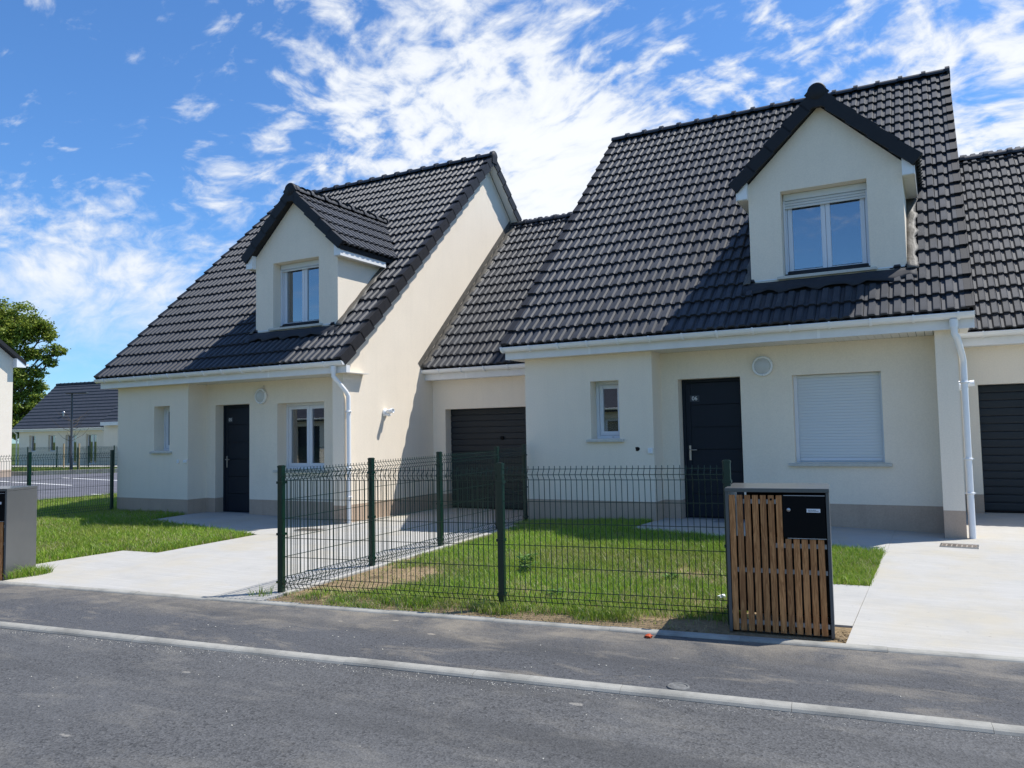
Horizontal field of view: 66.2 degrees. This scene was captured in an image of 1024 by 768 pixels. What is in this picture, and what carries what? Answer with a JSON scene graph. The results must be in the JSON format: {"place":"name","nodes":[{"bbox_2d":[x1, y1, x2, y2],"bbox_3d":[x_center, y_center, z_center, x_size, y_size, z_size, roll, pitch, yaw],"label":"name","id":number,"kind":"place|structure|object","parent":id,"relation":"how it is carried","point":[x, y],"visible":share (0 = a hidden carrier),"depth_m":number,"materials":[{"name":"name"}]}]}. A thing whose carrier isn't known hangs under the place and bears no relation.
{"place":"outdoors","nodes":[
{"label":"outdoors","id":0,"kind":"place"},
{"bbox_2d":[0,473,116,500],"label":"car park","id":1,"kind":"structure","parent":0,"point":[90,478],"depth_m":29.77,"materials":[{"name":"grey asphalt"}]},
{"bbox_2d":[11,466,115,473],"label":"grass","id":2,"kind":"structure","parent":0,"point":[36,468],"depth_m":46.05,"materials":[{"name":"green plant"}]},
{"bbox_2d":[11,443,116,467],"bbox_3d":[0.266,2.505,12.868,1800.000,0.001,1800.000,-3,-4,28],"label":"ground","id":3,"kind":"structure","parent":0,"point":[14,448],"depth_m":116.60,"materials":[{"name":"green plant"}]},
{"bbox_2d":[0,339,28,476],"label":"house","id":4,"kind":"structure","parent":3,"relation":"on","point":[10,359],"depth_m":36.79,"materials":[{"name":"paint"}]},
{"bbox_2d":[0,296,70,440],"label":"broadleaf tree","id":5,"kind":"object","parent":3,"relation":"on","point":[17,331],"visible":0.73,"depth_m":74.59,"materials":[{"name":"green plant"}]},
{"bbox_2d":[11,445,116,466],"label":"fence","id":6,"kind":"object","parent":3,"relation":"on","point":[56,448],"visible":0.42,"depth_m":48.85,"materials":[{"name":"green metal"}]},
{"bbox_2d":[11,468,116,475],"bbox_3d":[-18.856,4.456,40.205,12.787,0.360,0.794,0,-4,-23],"label":"car park kerb","id":7,"kind":"object","parent":3,"relation":"on","point":[56,472],"visible":0.2,"depth_m":38.53,"materials":[{"name":"concrete"}]},
{"bbox_2d":[12,381,117,465],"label":"house","id":8,"kind":"structure","parent":3,"relation":"on","point":[42,422],"depth_m":55.70,"materials":[{"name":"white"}]},
{"bbox_2d":[31,435,35,451],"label":"window","id":9,"kind":"structure","parent":8,"relation":"in","point":[33,441],"depth_m":56.41,"materials":[{"name":"white"}]},
{"bbox_2d":[50,435,54,450],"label":"window","id":10,"kind":"structure","parent":8,"relation":"in","point":[52,437],"depth_m":55.71,"materials":[{"name":"white"}]},
{"bbox_2d":[67,435,76,463],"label":"window","id":11,"kind":"structure","parent":8,"relation":"in","point":[74,441],"depth_m":54.93,"materials":[{"name":"white"}]},
{"bbox_2d":[88,434,96,463],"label":"window","id":12,"kind":"structure","parent":8,"relation":"in","point":[92,438],"depth_m":54.28,"materials":[{"name":"white"}]},
{"bbox_2d":[59,409,89,468],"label":"young tree","id":13,"kind":"object","parent":3,"relation":"on","point":[74,439],"visible":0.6,"depth_m":45.92,"materials":[{"name":"brown plant"}]},
{"bbox_2d":[65,392,87,469],"bbox_3d":[-21.811,2.486,39.353,1.030,4.160,0.240,-1,-4,-3],"label":"street lamp","id":14,"kind":"object","parent":3,"relation":"on","point":[71,432],"visible":0.83,"depth_m":39.34,"materials":[{"name":"grey metal"}]},
{"bbox_2d":[77,447,117,470],"bbox_3d":[-18.179,3.983,41.070,7.990,1.545,0.211,1,-4,-27],"label":"fence","id":15,"kind":"object","parent":3,"relation":"on","point":[78,448],"visible":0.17,"depth_m":39.57,"materials":[{"name":"green metal"}]},
{"bbox_2d":[93,151,521,523],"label":"house","id":16,"kind":"structure","parent":3,"relation":"on","point":[321,315],"depth_m":15.49,"materials":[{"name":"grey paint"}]},
{"bbox_2d":[149,407,171,453],"bbox_3d":[-7.060,0.937,16.086,0.618,0.961,0.356,-3,-4,28],"label":"window","id":17,"kind":"structure","parent":16,"relation":"in","point":[166,409],"depth_m":16.27,"materials":[{"name":"white"}]},
{"bbox_2d":[223,404,248,515],"bbox_3d":[-5.557,1.511,15.597,0.995,2.210,0.550,-3,-4,28],"label":"door","id":18,"kind":"structure","parent":16,"relation":"in","point":[235,417],"depth_m":15.85,"materials":[{"name":"black metal"}]},
{"bbox_2d":[254,385,267,403],"bbox_3d":[-4.880,0.207,15.259,0.300,0.360,0.075,-3,-4,28],"label":"wall lamp","id":19,"kind":"object","parent":16,"relation":"attached to","point":[261,396],"visible":1,"depth_m":15.22,"materials":[{"name":"white plastic"}]},
{"bbox_2d":[268,259,321,330],"bbox_3d":[-4.046,-1.700,15.022,1.324,1.309,0.356,-3,-4,28],"label":"dormer window","id":20,"kind":"structure","parent":16,"relation":"in","point":[299,281],"depth_m":15.19,"materials":[{"name":"white plastic"}]},
{"bbox_2d":[273,402,326,472],"bbox_3d":[-3.918,1.010,14.875,1.314,1.317,0.356,-3,-4,28],"label":"window","id":21,"kind":"structure","parent":16,"relation":"in","point":[304,422],"depth_m":15.06,"materials":[{"name":"white"}]},
{"bbox_2d":[382,408,394,416],"bbox_3d":[-2.272,0.527,14.564,0.214,0.156,0.150,-3,-4,28],"label":"spotlight","id":22,"kind":"object","parent":16,"relation":"attached to","point":[386,412],"visible":1,"depth_m":14.54,"materials":[{"name":"white plastic"}]},
{"bbox_2d":[418,212,572,510],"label":"garage","id":23,"kind":"structure","parent":3,"relation":"on","point":[473,375],"depth_m":15.84,"materials":[{"name":"tile"}]},
{"bbox_2d":[451,407,527,509],"bbox_3d":[-0.167,1.456,15.413,2.404,1.983,0.105,-3,-4,28],"label":"garage door","id":24,"kind":"structure","parent":23,"relation":"in","point":[483,429],"depth_m":15.58,"materials":[{"name":"grey metal"}]},
{"bbox_2d":[0,581,1023,662],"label":"garden edging","id":25,"kind":"object","parent":3,"relation":"on","point":[873,648],"visible":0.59,"depth_m":6.33,"materials":[{"name":"concrete"}]},
{"bbox_2d":[499,66,975,538],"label":"house","id":26,"kind":"structure","parent":3,"relation":"on","point":[812,245],"depth_m":11.75,"materials":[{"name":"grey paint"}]},
{"bbox_2d":[586,381,623,441],"bbox_3d":[1.515,0.435,12.434,0.618,0.961,0.356,-3,-4,28],"label":"window","id":27,"kind":"structure","parent":26,"relation":"in","point":[609,436],"depth_m":12.59,"materials":[{"name":"white plastic"}]},
{"bbox_2d":[648,448,652,453],"bbox_3d":[2.097,1.014,11.928,0.075,0.085,0.031,-3,-4,28],"label":"doorbell","id":28,"kind":"object","parent":26,"relation":"attached to","point":[650,450],"visible":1,"depth_m":11.91,"materials":[{"name":"white plastic"}]},
{"bbox_2d":[681,377,744,522],"bbox_3d":[3.018,1.009,11.945,0.995,2.210,0.550,-3,-4,28],"label":"door","id":29,"kind":"structure","parent":26,"relation":"in","point":[711,408],"depth_m":12.16,"materials":[{"name":"black metal"}]},
{"bbox_2d":[752,356,772,375],"bbox_3d":[3.695,-0.264,11.605,0.300,0.300,0.072,-3,-4,28],"label":"wall lamp","id":30,"kind":"object","parent":26,"relation":"attached to","point":[762,365],"visible":1,"depth_m":11.58,"materials":[{"name":"white plastic"}]},
{"bbox_2d":[777,182,876,279],"bbox_3d":[4.529,-2.201,11.370,1.324,1.309,0.356,-3,-4,28],"label":"dormer window","id":31,"kind":"structure","parent":26,"relation":"in","point":[824,196],"depth_m":11.46,"materials":[{"name":"white plastic"}]},
{"bbox_2d":[788,371,892,466],"bbox_3d":[4.624,0.505,11.161,1.354,1.316,0.215,-3,-4,28],"label":"shuttered window","id":32,"kind":"structure","parent":26,"relation":"in","point":[839,417],"depth_m":11.21,"materials":[{"name":"white plastic"}]},
{"bbox_2d":[959,380,974,390],"bbox_3d":[6.303,0.026,10.913,0.214,0.156,0.150,-3,-4,28],"label":"spotlight","id":33,"kind":"object","parent":26,"relation":"attached to","point":[971,383],"visible":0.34,"depth_m":10.85,"materials":[{"name":"white plastic"}]},
{"bbox_2d":[957,146,1023,513],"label":"garage","id":34,"kind":"structure","parent":3,"relation":"on","point":[992,183],"depth_m":12.25,"materials":[{"name":"tile"}]},
{"bbox_2d":[978,384,1023,512],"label":"garage door","id":35,"kind":"structure","parent":34,"relation":"in","point":[1001,406],"depth_m":12.18,"materials":[{"name":"grey metal"}]},
{"bbox_2d":[13,465,116,466],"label":"footpath","id":36,"kind":"structure","parent":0,"point":[73,466],"depth_m":49.46,"materials":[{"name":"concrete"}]},
{"bbox_2d":[36,551,153,572],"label":"path","id":37,"kind":"structure","parent":0,"point":[85,561],"depth_m":10.32,"materials":[{"name":"concrete"}]},
{"bbox_2d":[160,512,345,534],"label":"path","id":38,"kind":"structure","parent":0,"point":[262,524],"depth_m":14.16,"materials":[{"name":"concrete"}]},
{"bbox_2d":[5,508,522,599],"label":"driveway","id":39,"kind":"structure","parent":0,"point":[234,568],"depth_m":9.69,"materials":[{"name":"concrete"}]},
{"bbox_2d":[247,586,273,596],"bbox_3d":[-2.465,2.023,7.839,0.413,0.203,0.186,-2,-4,10],"label":"grass tuft","id":40,"kind":"object","parent":39,"relation":"on","point":[263,593],"visible":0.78,"depth_m":7.84,"materials":[{"name":"green plant"}]},
{"bbox_2d":[294,528,322,530],"bbox_3d":[-3.276,2.371,12.751,0.450,0.026,0.270,-2,-4,20],"label":"drain grate","id":41,"kind":"object","parent":39,"relation":"on","point":[305,529],"visible":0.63,"depth_m":12.75,"materials":[{"name":"silver metal"}]},
{"bbox_2d":[2,511,871,642],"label":"soil","id":42,"kind":"structure","parent":0,"point":[703,624],"depth_m":6.80,"materials":[{"name":"soil"}]},
{"bbox_2d":[0,485,36,580],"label":"mailbox cabinet","id":43,"kind":"object","parent":42,"relation":"on","point":[18,515],"visible":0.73,"depth_m":9.30,"materials":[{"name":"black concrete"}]},
{"bbox_2d":[3,562,57,579],"bbox_3d":[-5.709,2.169,9.274,0.447,0.217,0.626,-3,-4,28],"label":"grass tuft","id":44,"kind":"object","parent":42,"relation":"on","point":[19,573],"visible":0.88,"depth_m":9.23,"materials":[{"name":"green plant"}]},
{"bbox_2d":[0,450,113,516],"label":"fence","id":45,"kind":"object","parent":42,"relation":"on","point":[29,455],"visible":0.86,"depth_m":15.69,"materials":[{"name":"green metal"}]},
{"bbox_2d":[29,491,254,575],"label":"grass","id":46,"kind":"structure","parent":42,"relation":"on","point":[88,532],"depth_m":12.76,"materials":[{"name":"green plant"}]},
{"bbox_2d":[340,566,430,590],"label":"soil clods","id":47,"kind":"object","parent":42,"relation":"on","point":[382,574],"visible":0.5,"depth_m":8.58,"materials":[{"name":"brown soil"}]},
{"bbox_2d":[284,444,528,586],"bbox_3d":[-1.044,1.665,10.394,0.097,1.618,5.460,-3,-4,28],"label":"fence","id":48,"kind":"object","parent":42,"relation":"on","point":[371,462],"visible":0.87,"depth_m":9.87,"materials":[{"name":"green metal"}]},
{"bbox_2d":[381,590,435,607],"bbox_3d":[-0.976,1.989,7.355,0.620,0.148,0.358,-3,-4,28],"label":"grass tuft","id":49,"kind":"object","parent":42,"relation":"on","point":[406,599],"visible":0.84,"depth_m":7.32,"materials":[{"name":"green plant"}]},
{"bbox_2d":[472,597,520,614],"bbox_3d":[-0.158,1.935,6.956,0.523,0.174,0.328,-3,-4,28],"label":"grass tuft","id":50,"kind":"object","parent":42,"relation":"on","point":[487,607],"visible":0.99,"depth_m":6.92,"materials":[{"name":"green plant"}]},
{"bbox_2d":[276,460,731,624],"bbox_3d":[-0.288,1.496,7.175,4.485,1.576,0.086,-2,-4,21],"label":"fence","id":51,"kind":"object","parent":42,"relation":"on","point":[501,539],"visible":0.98,"depth_m":7.12,"materials":[{"name":"green metal"}]},
{"bbox_2d":[437,611,587,624],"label":"soil clods","id":52,"kind":"object","parent":42,"relation":"on","point":[525,616],"visible":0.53,"depth_m":6.68,"materials":[{"name":"brown soil"}]},
{"bbox_2d":[517,553,538,570],"bbox_3d":[0.137,1.928,8.468,0.264,0.218,0.218,-5,-5,45],"label":"weed plant","id":53,"kind":"object","parent":42,"relation":"on","point":[527,558],"visible":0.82,"depth_m":8.45,"materials":[{"name":"green plant"}]},
{"bbox_2d":[548,588,561,594],"bbox_3d":[0.414,1.962,7.397,0.214,0.072,0.144,0,-4,-24],"label":"weed plant","id":54,"kind":"object","parent":42,"relation":"on","point":[555,590],"visible":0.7,"depth_m":7.41,"materials":[{"name":"green plant"}]},
{"bbox_2d":[562,597,640,622],"bbox_3d":[0.749,1.891,6.684,0.757,0.193,0.374,-3,-4,28],"label":"grass tuft","id":55,"kind":"object","parent":42,"relation":"on","point":[574,609],"visible":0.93,"depth_m":6.63,"materials":[{"name":"green plant"}]},
{"bbox_2d":[662,572,678,579],"bbox_3d":[1.585,1.934,7.893,0.208,0.077,0.136,-1,-4,1],"label":"weed plant","id":56,"kind":"object","parent":42,"relation":"on","point":[669,576],"visible":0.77,"depth_m":7.88,"materials":[{"name":"green plant"}]},
{"bbox_2d":[658,627,728,634],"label":"soil clods","id":57,"kind":"object","parent":42,"relation":"on","point":[691,630],"visible":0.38,"depth_m":6.20,"materials":[{"name":"brown soil"}]},
{"bbox_2d":[724,483,834,638],"bbox_3d":[2.153,1.374,6.301,0.766,1.112,0.611,-3,-4,22],"label":"mailbox cabinet","id":58,"kind":"object","parent":42,"relation":"on","point":[779,557],"visible":1,"depth_m":6.06,"materials":[{"name":"brown wood"}]},
{"bbox_2d":[835,630,849,642],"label":"soil clods","id":59,"kind":"object","parent":42,"relation":"on","point":[843,636],"visible":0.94,"depth_m":5.90,"materials":[{"name":"brown soil"}]},
{"bbox_2d":[0,628,1023,767],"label":"road","id":60,"kind":"structure","parent":0,"point":[115,704],"depth_m":4.39,"materials":[{"name":"grey asphalt"}]},
{"bbox_2d":[22,621,621,760],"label":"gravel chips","id":61,"kind":"object","parent":60,"relation":"on","point":[280,666],"visible":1,"depth_m":5.13,"materials":[{"name":"stone"}]},
{"bbox_2d":[0,621,1023,736],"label":"kerb","id":62,"kind":"structure","parent":60,"relation":"on","point":[906,719],"depth_m":4.98,"materials":[{"name":"concrete"}]},
{"bbox_2d":[6,631,1018,739],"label":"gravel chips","id":63,"kind":"object","parent":60,"relation":"on","point":[473,681],"visible":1,"depth_m":5.15,"materials":[{"name":"stone"}]},
{"bbox_2d":[0,584,1023,725],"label":"pavement","id":64,"kind":"structure","parent":0,"point":[991,691],"depth_m":5.66,"materials":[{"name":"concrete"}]},
{"bbox_2d":[667,682,689,690],"bbox_3d":[1.032,1.880,4.881,0.139,0.013,0.139,-3,-4,28],"label":"valve cover","id":65,"kind":"object","parent":64,"relation":"on","point":[679,686],"visible":1,"depth_m":4.88,"materials":[{"name":"metal"}]},
{"bbox_2d":[0,0,1023,443],"label":"sky","id":66,"kind":"structure","parent":0,"point":[141,140],"materials":[{"name":"blue"}]},
{"bbox_2d":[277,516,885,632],"bbox_3d":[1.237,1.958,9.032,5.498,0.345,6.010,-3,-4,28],"label":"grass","id":67,"kind":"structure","parent":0,"point":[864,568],"depth_m":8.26,"materials":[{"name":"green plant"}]},
{"bbox_2d":[633,518,894,551],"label":"path","id":68,"kind":"structure","parent":0,"point":[862,537],"depth_m":10.58,"materials":[{"name":"concrete"}]},
{"bbox_2d":[755,584,869,627],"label":"path","id":69,"kind":"structure","parent":0,"point":[848,601],"depth_m":6.79,"materials":[{"name":"concrete"}]},
{"bbox_2d":[846,513,1023,656],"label":"driveway","id":70,"kind":"structure","parent":0,"point":[926,591],"depth_m":7.04,"materials":[{"name":"concrete"}]},
{"bbox_2d":[940,543,978,548],"bbox_3d":[5.312,1.927,9.332,0.400,0.026,0.280,-3,-4,31],"label":"drain grate","id":71,"kind":"object","parent":70,"relation":"on","point":[954,545],"visible":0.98,"depth_m":9.30,"materials":[{"name":"silver metal"}]}
]}

